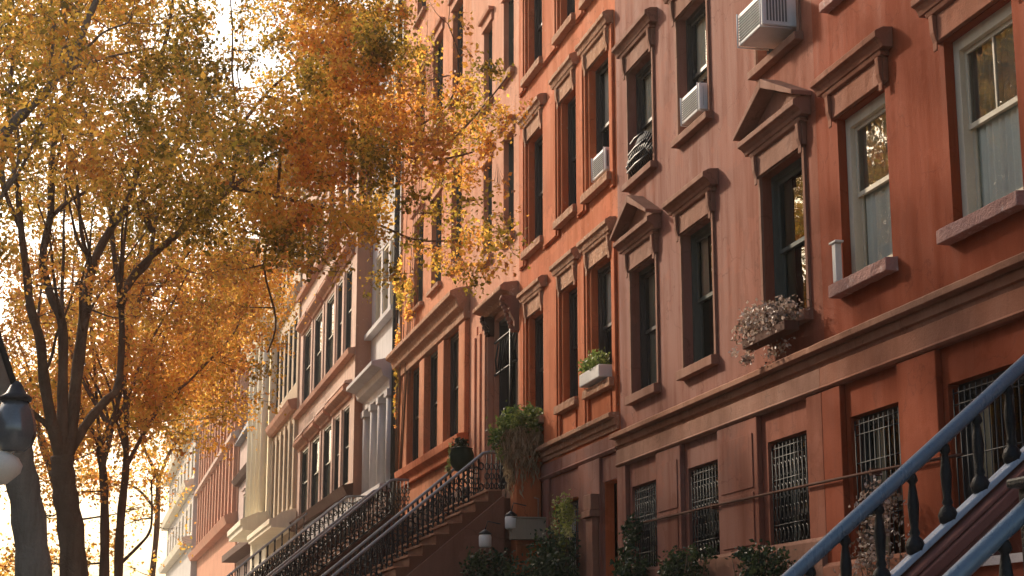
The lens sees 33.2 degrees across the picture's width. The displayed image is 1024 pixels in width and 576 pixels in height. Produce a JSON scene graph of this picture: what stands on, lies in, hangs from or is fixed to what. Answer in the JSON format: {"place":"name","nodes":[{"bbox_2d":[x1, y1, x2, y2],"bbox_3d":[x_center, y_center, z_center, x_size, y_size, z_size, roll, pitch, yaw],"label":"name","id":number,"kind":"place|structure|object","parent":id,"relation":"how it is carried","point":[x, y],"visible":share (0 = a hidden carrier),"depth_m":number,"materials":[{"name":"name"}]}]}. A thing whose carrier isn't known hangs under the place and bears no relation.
{"place":"outdoors","nodes":[
{"label":"outdoors","id":0,"kind":"place"},
{"bbox_2d":[0,0,373,575],"label":"sky","id":1,"kind":"structure","parent":0,"point":[223,25],"materials":[{"name":"white"}]},
{"bbox_2d":[479,521,500,547],"bbox_3d":[-0.429,4.704,32.876,0.432,0.511,0.260,3,-13,-13],"label":"wall lantern","id":2,"kind":"object","parent":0,"point":[484,538],"depth_m":32.75,"materials":[{"name":"white glass"}]},
{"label":"pavement","id":3,"kind":"structure","parent":0,"visible":0},
{"bbox_2d":[0,297,267,575],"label":"street tree","id":4,"kind":"object","parent":3,"relation":"on","point":[156,523],"visible":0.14,"depth_m":72.16,"materials":[{"name":"orange plant"}]},
{"bbox_2d":[0,227,270,575],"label":"street tree","id":5,"kind":"object","parent":3,"relation":"on","point":[192,403],"visible":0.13,"depth_m":51.12,"materials":[{"name":"orange plant"}]},
{"bbox_2d":[0,0,274,575],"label":"street tree","id":6,"kind":"object","parent":3,"relation":"on","point":[29,527],"visible":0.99,"depth_m":17.70,"materials":[{"name":"orange plant"}]},
{"bbox_2d":[0,134,315,575],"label":"street tree","id":7,"kind":"object","parent":3,"relation":"on","point":[147,385],"visible":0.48,"depth_m":37.34,"materials":[{"name":"orange plant"}]},
{"bbox_2d":[0,0,534,575],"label":"street tree","id":8,"kind":"object","parent":3,"relation":"on","point":[320,80],"visible":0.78,"depth_m":23.80,"materials":[{"name":"orange plant"}]},
{"bbox_2d":[227,513,308,575],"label":"stoop","id":9,"kind":"object","parent":3,"relation":"on","point":[252,557],"visible":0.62,"depth_m":59.94,"materials":[{"name":"black metal"}]},
{"bbox_2d":[245,495,364,575],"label":"stoop","id":10,"kind":"object","parent":3,"relation":"on","point":[267,568],"visible":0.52,"depth_m":52.07,"materials":[{"name":"metal"}]},
{"bbox_2d":[267,478,409,575],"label":"stoop","id":11,"kind":"object","parent":3,"relation":"on","point":[350,542],"visible":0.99,"depth_m":45.49,"materials":[{"name":"brown metal"}]},
{"bbox_2d":[321,450,510,575],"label":"stoop","id":12,"kind":"object","parent":3,"relation":"on","point":[443,540],"visible":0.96,"depth_m":34.62,"materials":[{"name":"brown metal"}]},
{"bbox_2d":[444,437,473,474],"bbox_3d":[-1.163,3.770,38.520,0.609,0.872,0.636,-9,-15,36],"label":"potted plant","id":13,"kind":"object","parent":12,"relation":"on","point":[461,454],"visible":0.99,"depth_m":38.34,"materials":[{"name":"green plant"}]},
{"bbox_2d":[459,546,523,575],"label":"shrub","id":14,"kind":"object","parent":3,"relation":"on","point":[475,562],"visible":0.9,"depth_m":32.10,"materials":[{"name":"green plant"}]},
{"bbox_2d":[511,455,541,575],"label":"gate pillar","id":15,"kind":"structure","parent":3,"relation":"on","point":[529,500],"depth_m":33.55,"materials":[{"name":"brown stone"}]},
{"bbox_2d":[486,400,543,497],"bbox_3d":[0.203,3.236,34.013,1.253,1.950,1.211,-7,-14,29],"label":"grass planter","id":16,"kind":"object","parent":15,"relation":"on","point":[518,434],"visible":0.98,"depth_m":33.71,"materials":[{"name":"green plant"}]},
{"bbox_2d":[545,489,580,575],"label":"shrub","id":17,"kind":"object","parent":3,"relation":"on","point":[561,507],"visible":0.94,"depth_m":30.73,"materials":[{"name":"green plant"}]},
{"bbox_2d":[781,354,1023,575],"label":"stoop","id":18,"kind":"object","parent":3,"relation":"on","point":[979,531],"visible":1,"depth_m":8.61,"materials":[{"name":"blue metal"}]},
{"bbox_3d":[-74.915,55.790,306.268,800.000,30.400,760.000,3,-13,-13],"label":"ground","id":19,"kind":"structure","parent":0,"visible":0},
{"bbox_2d":[158,316,200,575],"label":"apartment block","id":20,"kind":"structure","parent":19,"relation":"on","point":[173,565],"depth_m":160.20,"materials":[{"name":"grey stone"}]},
{"bbox_2d":[189,501,191,534],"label":"window","id":21,"kind":"structure","parent":20,"relation":"in","point":[191,501],"depth_m":150.41,"materials":[{"name":"grey stone"}]},
{"bbox_2d":[188,238,259,575],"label":"row house","id":22,"kind":"structure","parent":19,"relation":"on","point":[217,493],"depth_m":120.20,"materials":[{"name":"pink brick"}]},
{"bbox_2d":[222,421,250,575],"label":"row house","id":23,"kind":"structure","parent":19,"relation":"on","point":[238,553],"depth_m":103.23,"materials":[{"name":"paint"}]},
{"bbox_2d":[241,488,245,517],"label":"window","id":24,"kind":"structure","parent":23,"relation":"in","point":[243,490],"depth_m":103.20,"materials":[{"name":"grey stone"}]},
{"bbox_2d":[227,161,277,574],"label":"row house","id":25,"kind":"structure","parent":19,"relation":"on","point":[257,495],"depth_m":81.63,"materials":[{"name":"beige stone"}]},
{"bbox_2d":[247,144,304,559],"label":"row house","id":26,"kind":"structure","parent":19,"relation":"on","point":[281,430],"depth_m":74.73,"materials":[{"name":"beige stone"}]},
{"bbox_2d":[276,347,279,407],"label":"window","id":27,"kind":"structure","parent":26,"relation":"in","point":[279,347],"depth_m":80.49,"materials":[{"name":"paint"}]},
{"bbox_2d":[280,340,283,403],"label":"window","id":28,"kind":"structure","parent":26,"relation":"in","point":[281,387],"depth_m":78.74,"materials":[{"name":"paint"}]},
{"bbox_2d":[281,435,283,511],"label":"window","id":29,"kind":"structure","parent":26,"relation":"in","point":[283,435],"depth_m":76.06,"materials":[{"name":"paint"}]},
{"bbox_2d":[284,332,287,398],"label":"window","id":30,"kind":"structure","parent":26,"relation":"in","point":[286,357],"depth_m":77.07,"materials":[{"name":"paint"}]},
{"bbox_2d":[285,437,287,509],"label":"window","id":31,"kind":"structure","parent":26,"relation":"in","point":[287,437],"depth_m":74.40,"materials":[{"name":"paint"}]},
{"bbox_2d":[289,323,292,391],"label":"window","id":32,"kind":"structure","parent":26,"relation":"in","point":[291,331],"depth_m":75.37,"materials":[{"name":"paint"}]},
{"bbox_2d":[290,424,292,505],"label":"window","id":33,"kind":"structure","parent":26,"relation":"in","point":[292,424],"depth_m":72.65,"materials":[{"name":"paint"}]},
{"bbox_2d":[293,315,297,385],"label":"window","id":34,"kind":"structure","parent":26,"relation":"in","point":[295,348],"depth_m":73.66,"materials":[{"name":"paint"}]},
{"bbox_2d":[289,9,374,538],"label":"row house","id":35,"kind":"structure","parent":19,"relation":"on","point":[335,354],"depth_m":61.21,"materials":[{"name":"beige stone"}]},
{"bbox_2d":[301,447,307,513],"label":"window","id":36,"kind":"structure","parent":35,"relation":"in","point":[305,453],"depth_m":69.20,"materials":[{"name":"paint"}]},
{"bbox_2d":[304,328,310,400],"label":"window","id":37,"kind":"structure","parent":35,"relation":"in","point":[308,336],"depth_m":70.22,"materials":[{"name":"paint"}]},
{"bbox_2d":[311,436,318,506],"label":"window","id":38,"kind":"structure","parent":35,"relation":"in","point":[315,460],"depth_m":65.97,"materials":[{"name":"glass"}]},
{"bbox_2d":[314,311,321,387],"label":"window","id":39,"kind":"structure","parent":35,"relation":"in","point":[318,340],"depth_m":66.97,"materials":[{"name":"glass"}]},
{"bbox_2d":[315,185,324,254],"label":"window","id":40,"kind":"structure","parent":35,"relation":"in","point":[317,196],"depth_m":67.66,"materials":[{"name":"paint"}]},
{"bbox_2d":[323,424,330,497],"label":"window","id":41,"kind":"structure","parent":35,"relation":"in","point":[327,435],"depth_m":62.70,"materials":[{"name":"glass"}]},
{"bbox_2d":[326,293,333,373],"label":"window","id":42,"kind":"structure","parent":35,"relation":"in","point":[330,308],"depth_m":63.69,"materials":[{"name":"paint"}]},
{"bbox_2d":[334,415,339,489],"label":"window","id":43,"kind":"structure","parent":35,"relation":"in","point":[338,418],"depth_m":59.92,"materials":[{"name":"paint"}]},
{"bbox_2d":[337,279,342,359],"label":"window","id":44,"kind":"structure","parent":35,"relation":"in","point":[341,283],"depth_m":60.92,"materials":[{"name":"paint"}]},
{"bbox_2d":[343,405,349,484],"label":"window","id":45,"kind":"structure","parent":35,"relation":"in","point":[346,412],"depth_m":57.90,"materials":[{"name":"glass"}]},
{"bbox_2d":[346,266,351,348],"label":"window","id":46,"kind":"structure","parent":35,"relation":"in","point":[349,275],"depth_m":58.92,"materials":[{"name":"paint"}]},
{"bbox_2d":[349,129,354,202],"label":"window","id":47,"kind":"structure","parent":35,"relation":"in","point":[351,154],"depth_m":59.86,"materials":[{"name":"paint"}]},
{"bbox_2d":[346,0,403,525],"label":"row house","id":48,"kind":"structure","parent":19,"relation":"on","point":[369,386],"depth_m":53.61,"materials":[{"name":"grey stone"}]},
{"bbox_2d":[376,254,380,320],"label":"window","id":49,"kind":"structure","parent":48,"relation":"in","point":[378,292],"depth_m":56.00,"materials":[{"name":"grey glass"}]},
{"bbox_2d":[383,243,388,312],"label":"window","id":50,"kind":"structure","parent":48,"relation":"in","point":[386,250],"depth_m":54.62,"materials":[{"name":"grey glass"}]},
{"bbox_2d":[391,237,393,303],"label":"window","id":51,"kind":"structure","parent":48,"relation":"in","point":[392,246],"depth_m":53.34,"materials":[{"name":"grey stone"}]},
{"bbox_2d":[386,0,471,536],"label":"row house","id":52,"kind":"structure","parent":19,"relation":"on","point":[431,349],"depth_m":45.98,"materials":[{"name":"stone"}]},
{"bbox_2d":[392,21,427,514],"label":"climbing plant","id":53,"kind":"object","parent":52,"relation":"attached to","point":[407,286],"visible":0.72,"depth_m":49.00,"materials":[{"name":"green plant"}]},
{"bbox_2d":[412,367,418,460],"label":"window","id":54,"kind":"structure","parent":52,"relation":"in","point":[416,373],"depth_m":48.43,"materials":[{"name":"paint"}]},
{"bbox_2d":[409,202,424,315],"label":"window","id":55,"kind":"structure","parent":52,"relation":"in","point":[420,289],"depth_m":49.04,"materials":[{"name":"grey paint"}]},
{"bbox_2d":[411,50,425,165],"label":"window","id":56,"kind":"structure","parent":52,"relation":"in","point":[420,154],"depth_m":50.00,"materials":[{"name":"paint"}]},
{"bbox_2d":[413,1,426,29],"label":"window","id":57,"kind":"structure","parent":52,"relation":"in","point":[424,7],"depth_m":50.09,"materials":[{"name":"paint"}]},
{"bbox_2d":[430,350,437,449],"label":"window","id":58,"kind":"structure","parent":52,"relation":"in","point":[434,357],"depth_m":45.95,"materials":[{"name":"paint"}]},
{"bbox_2d":[426,178,442,297],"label":"window","id":59,"kind":"structure","parent":52,"relation":"in","point":[438,283],"depth_m":46.52,"materials":[{"name":"grey paint"}]},
{"bbox_2d":[428,16,444,137],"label":"window","id":60,"kind":"structure","parent":52,"relation":"in","point":[439,26],"depth_m":47.61,"materials":[{"name":"paint"}]},
{"bbox_2d":[450,331,458,437],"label":"window","id":61,"kind":"structure","parent":52,"relation":"in","point":[454,360],"depth_m":43.43,"materials":[{"name":"paint"}]},
{"bbox_2d":[446,149,462,275],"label":"window","id":62,"kind":"structure","parent":52,"relation":"in","point":[459,193],"depth_m":44.12,"materials":[{"name":"grey paint"}]},
{"bbox_2d":[447,0,463,109],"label":"window","id":63,"kind":"structure","parent":52,"relation":"in","point":[453,3],"depth_m":45.12,"materials":[{"name":"paint"}]},
{"bbox_2d":[469,0,578,561],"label":"row house","id":64,"kind":"structure","parent":19,"relation":"on","point":[494,350],"depth_m":38.64,"materials":[{"name":"red paint"}]},
{"bbox_2d":[477,142,493,269],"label":"window","id":65,"kind":"structure","parent":64,"relation":"in","point":[485,155],"depth_m":40.40,"materials":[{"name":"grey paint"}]},
{"bbox_2d":[477,5,493,114],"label":"window","id":66,"kind":"structure","parent":64,"relation":"in","point":[487,16],"depth_m":41.05,"materials":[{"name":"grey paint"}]},
{"bbox_2d":[496,114,514,249],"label":"window","id":67,"kind":"structure","parent":64,"relation":"in","point":[511,146],"depth_m":38.41,"materials":[{"name":"grey paint"}]},
{"bbox_2d":[497,0,514,88],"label":"window","id":68,"kind":"structure","parent":64,"relation":"in","point":[511,4],"depth_m":39.17,"materials":[{"name":"grey paint"}]},
{"bbox_2d":[499,317,517,489],"bbox_3d":[0.091,2.421,37.260,0.260,3.850,2.170,3,-13,-13],"label":"front door","id":69,"kind":"structure","parent":64,"relation":"in","point":[503,325],"depth_m":38.25,"materials":[{"name":"paint"}]},
{"bbox_2d":[490,520,580,575],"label":"shrub","id":70,"kind":"object","parent":19,"relation":"on","point":[545,563],"visible":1,"depth_m":30.43,"materials":[{"name":"green plant"}]},
{"bbox_2d":[517,0,656,575],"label":"row house","id":71,"kind":"structure","parent":19,"relation":"on","point":[568,296],"depth_m":32.64,"materials":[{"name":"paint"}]},
{"bbox_2d":[505,502,525,528],"bbox_3d":[0.066,4.378,33.070,0.432,0.511,0.260,3,-13,-13],"label":"wall lantern","id":72,"kind":"object","parent":71,"relation":"attached to","point":[510,521],"depth_m":32.93,"materials":[{"name":"white glass"}]},
{"bbox_2d":[509,497,545,540],"bbox_3d":[0.307,4.436,33.212,0.750,0.857,0.421,3,-13,-13],"label":"utility box","id":73,"kind":"object","parent":71,"relation":"attached to","point":[525,528],"visible":0.91,"depth_m":32.98,"materials":[{"name":"metal"}]},
{"bbox_2d":[520,0,541,87],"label":"window","id":74,"kind":"structure","parent":71,"relation":"in","point":[536,66],"depth_m":36.77,"materials":[{"name":"paint"}]},
{"bbox_2d":[517,93,545,259],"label":"window","id":75,"kind":"structure","parent":71,"relation":"in","point":[533,124],"depth_m":35.95,"materials":[{"name":"paint"}]},
{"bbox_2d":[517,274,546,424],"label":"window","id":76,"kind":"structure","parent":71,"relation":"in","point":[531,297],"depth_m":35.21,"materials":[{"name":"paint"}]},
{"bbox_2d":[548,52,578,229],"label":"window","id":77,"kind":"structure","parent":71,"relation":"in","point":[563,81],"depth_m":33.46,"materials":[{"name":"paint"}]},
{"bbox_2d":[552,0,574,45],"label":"window","id":78,"kind":"structure","parent":71,"relation":"in","point":[567,25],"depth_m":33.74,"materials":[{"name":"paint"}]},
{"bbox_2d":[549,246,580,414],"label":"window","id":79,"kind":"structure","parent":71,"relation":"in","point":[564,270],"depth_m":32.66,"materials":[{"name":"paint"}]},
{"bbox_2d":[556,500,578,574],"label":"window","id":80,"kind":"structure","parent":71,"relation":"in","point":[575,503],"depth_m":31.71,"materials":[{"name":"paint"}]},
{"bbox_2d":[578,0,592,9],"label":"window","id":81,"kind":"structure","parent":71,"relation":"in","point":[583,4],"depth_m":32.20,"materials":[{"name":"paint"}]},
{"bbox_2d":[574,9,612,203],"bbox_3d":[1.632,-3.235,31.168,0.517,3.139,1.864,3,-13,-13],"label":"window","id":82,"kind":"structure","parent":71,"relation":"in","point":[593,44],"depth_m":31.59,"materials":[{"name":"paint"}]},
{"bbox_2d":[577,347,611,387],"bbox_3d":[1.440,1.394,30.224,0.403,0.569,1.532,3,-13,-13],"label":"flower box","id":83,"kind":"object","parent":71,"relation":"on","point":[592,374],"visible":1,"depth_m":29.88,"materials":[{"name":"white stone"}]},
{"bbox_2d":[576,216,615,399],"bbox_3d":[1.634,0.393,30.371,0.513,2.969,1.865,3,-13,-13],"label":"window","id":84,"kind":"structure","parent":71,"relation":"in","point":[595,246],"depth_m":30.80,"materials":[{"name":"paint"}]},
{"bbox_2d":[591,146,609,182],"bbox_3d":[1.719,-2.190,30.755,0.411,0.451,0.808,3,-13,-13],"label":"air conditioner","id":85,"kind":"object","parent":71,"relation":"attached to","point":[601,165],"visible":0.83,"depth_m":30.59,"materials":[{"name":"white plastic"}]},
{"bbox_2d":[609,0,904,575],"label":"row house","id":86,"kind":"structure","parent":19,"relation":"on","point":[716,227],"depth_m":24.86,"materials":[{"name":"paint"}]},
{"bbox_2d":[609,512,652,575],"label":"climbing plant","id":87,"kind":"object","parent":86,"relation":"attached to","point":[635,569],"visible":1,"depth_m":26.85,"materials":[{"name":"green plant"}]},
{"bbox_2d":[611,7,656,191],"bbox_3d":[2.197,-3.086,28.704,0.531,2.684,1.871,3,-13,-13],"label":"window","id":88,"kind":"structure","parent":86,"relation":"in","point":[639,39],"depth_m":28.97,"materials":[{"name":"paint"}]},
{"bbox_2d":[610,195,661,405],"bbox_3d":[2.167,0.138,27.989,0.592,3.379,1.971,3,-13,-13],"label":"window","id":89,"kind":"structure","parent":86,"relation":"in","point":[635,232],"depth_m":28.32,"materials":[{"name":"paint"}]},
{"bbox_2d":[625,131,652,176],"bbox_3d":[2.122,-2.273,28.483,0.196,0.637,1.186,3,-13,-13],"label":"window basket","id":90,"kind":"object","parent":86,"relation":"attached to","point":[640,154],"depth_m":28.36,"materials":[{"name":"black metal"}]},
{"bbox_2d":[635,482,657,566],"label":"window","id":91,"kind":"structure","parent":86,"relation":"in","point":[648,504],"depth_m":27.57,"materials":[{"name":"paint"}]},
{"bbox_2d":[653,542,718,575],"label":"climbing plant","id":92,"kind":"object","parent":86,"relation":"attached to","point":[674,565],"visible":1,"depth_m":23.89,"materials":[{"name":"green plant"}]},
{"bbox_2d":[663,0,712,148],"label":"window","id":93,"kind":"structure","parent":86,"relation":"in","point":[698,24],"depth_m":26.69,"materials":[{"name":"paint"}]},
{"bbox_2d":[662,168,718,380],"bbox_3d":[2.795,-0.146,25.469,0.552,2.854,1.882,3,-13,-13],"label":"window","id":94,"kind":"structure","parent":86,"relation":"in","point":[695,201],"depth_m":25.85,"materials":[{"name":"grey paint"}]},
{"bbox_2d":[680,82,707,126],"bbox_3d":[2.870,-2.745,25.896,0.451,0.451,0.808,3,-13,-13],"label":"air conditioner","id":95,"kind":"object","parent":86,"relation":"attached to","point":[694,102],"visible":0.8,"depth_m":25.71,"materials":[{"name":"white plastic"}]},
{"bbox_2d":[691,462,719,557],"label":"window","id":96,"kind":"structure","parent":86,"relation":"in","point":[705,482],"depth_m":25.04,"materials":[{"name":"paint"}]},
{"bbox_2d":[725,539,796,575],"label":"climbing plant","id":97,"kind":"object","parent":86,"relation":"attached to","point":[749,557],"visible":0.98,"depth_m":21.00,"materials":[{"name":"green plant"}]},
{"bbox_2d":[736,0,796,50],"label":"air conditioner","id":98,"kind":"object","parent":86,"relation":"attached to","point":[768,24],"visible":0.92,"depth_m":22.54,"materials":[{"name":"white plastic"}]},
{"bbox_2d":[728,295,809,367],"bbox_3d":[3.265,0.563,22.040,0.601,0.966,2.409,3,-13,-13],"label":"flower box","id":99,"kind":"object","parent":86,"relation":"attached to","point":[781,327],"visible":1,"depth_m":21.88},
{"bbox_2d":[733,79,812,332],"bbox_3d":[3.549,-1.092,22.386,0.591,3.380,2.061,3,-13,-13],"label":"window","id":100,"kind":"structure","parent":86,"relation":"in","point":[771,128],"depth_m":22.76,"materials":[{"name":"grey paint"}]},
{"bbox_2d":[747,0,802,80],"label":"window","id":101,"kind":"structure","parent":86,"relation":"in","point":[773,56],"depth_m":22.61,"materials":[{"name":"paint"}]},
{"bbox_2d":[771,433,809,544],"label":"window","id":102,"kind":"structure","parent":86,"relation":"in","point":[789,508],"depth_m":22.04,"materials":[{"name":"paint"}]},
{"bbox_2d":[643,453,963,523],"bbox_3d":[3.190,2.784,22.674,0.148,0.196,11.530,3,-13,-13],"label":"cable","id":103,"kind":"object","parent":86,"relation":"attached to","point":[874,471],"visible":0.78,"depth_m":20.95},
{"bbox_2d":[810,0,1023,575],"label":"row house","id":104,"kind":"structure","parent":19,"relation":"on","point":[919,106],"depth_m":18.63,"materials":[{"name":"red paint"}]},
{"bbox_2d":[819,0,842,13],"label":"window","id":105,"kind":"structure","parent":104,"relation":"in","point":[825,6],"depth_m":21.08,"materials":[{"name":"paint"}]},
{"bbox_2d":[829,240,843,282],"bbox_3d":[3.858,-0.311,20.422,0.110,0.495,0.190,3,-13,-13],"label":"wooden batten","id":106,"kind":"object","parent":104,"relation":"on","point":[837,259],"visible":0.9,"depth_m":20.39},
{"bbox_2d":[810,26,897,298],"bbox_3d":[4.127,-1.399,20.080,0.512,2.816,1.851,3,-13,-13],"label":"window","id":107,"kind":"structure","parent":104,"relation":"in","point":[863,70],"depth_m":20.31,"materials":[{"name":"grey stone"}]},
{"bbox_2d":[833,473,909,575],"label":"climbing plant","id":108,"kind":"object","parent":104,"relation":"attached to","point":[866,545],"visible":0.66,"depth_m":18.39,"materials":[{"name":"green plant"}]},
{"bbox_2d":[854,406,905,555],"bbox_3d":[4.267,2.276,19.297,0.269,1.830,1.300,3,-13,-13],"label":"window","id":109,"kind":"structure","parent":104,"relation":"in","point":[872,428],"depth_m":19.73,"materials":[{"name":"paint"}]},
{"bbox_2d":[911,0,1023,244],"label":"window","id":110,"kind":"structure","parent":104,"relation":"in","point":[992,191],"depth_m":17.71,"materials":[{"name":"grey stone"}]},
{"bbox_2d":[952,370,1023,505],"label":"window","id":111,"kind":"structure","parent":104,"relation":"in","point":[967,392],"depth_m":17.47,"materials":[{"name":"paint"}]},
{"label":"road","id":112,"kind":"structure","parent":0,"visible":0},
{"bbox_2d":[0,332,36,484],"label":"street lamp","id":113,"kind":"object","parent":112,"relation":"on","point":[18,429],"visible":1,"depth_m":13.43,"materials":[{"name":"black metal"}]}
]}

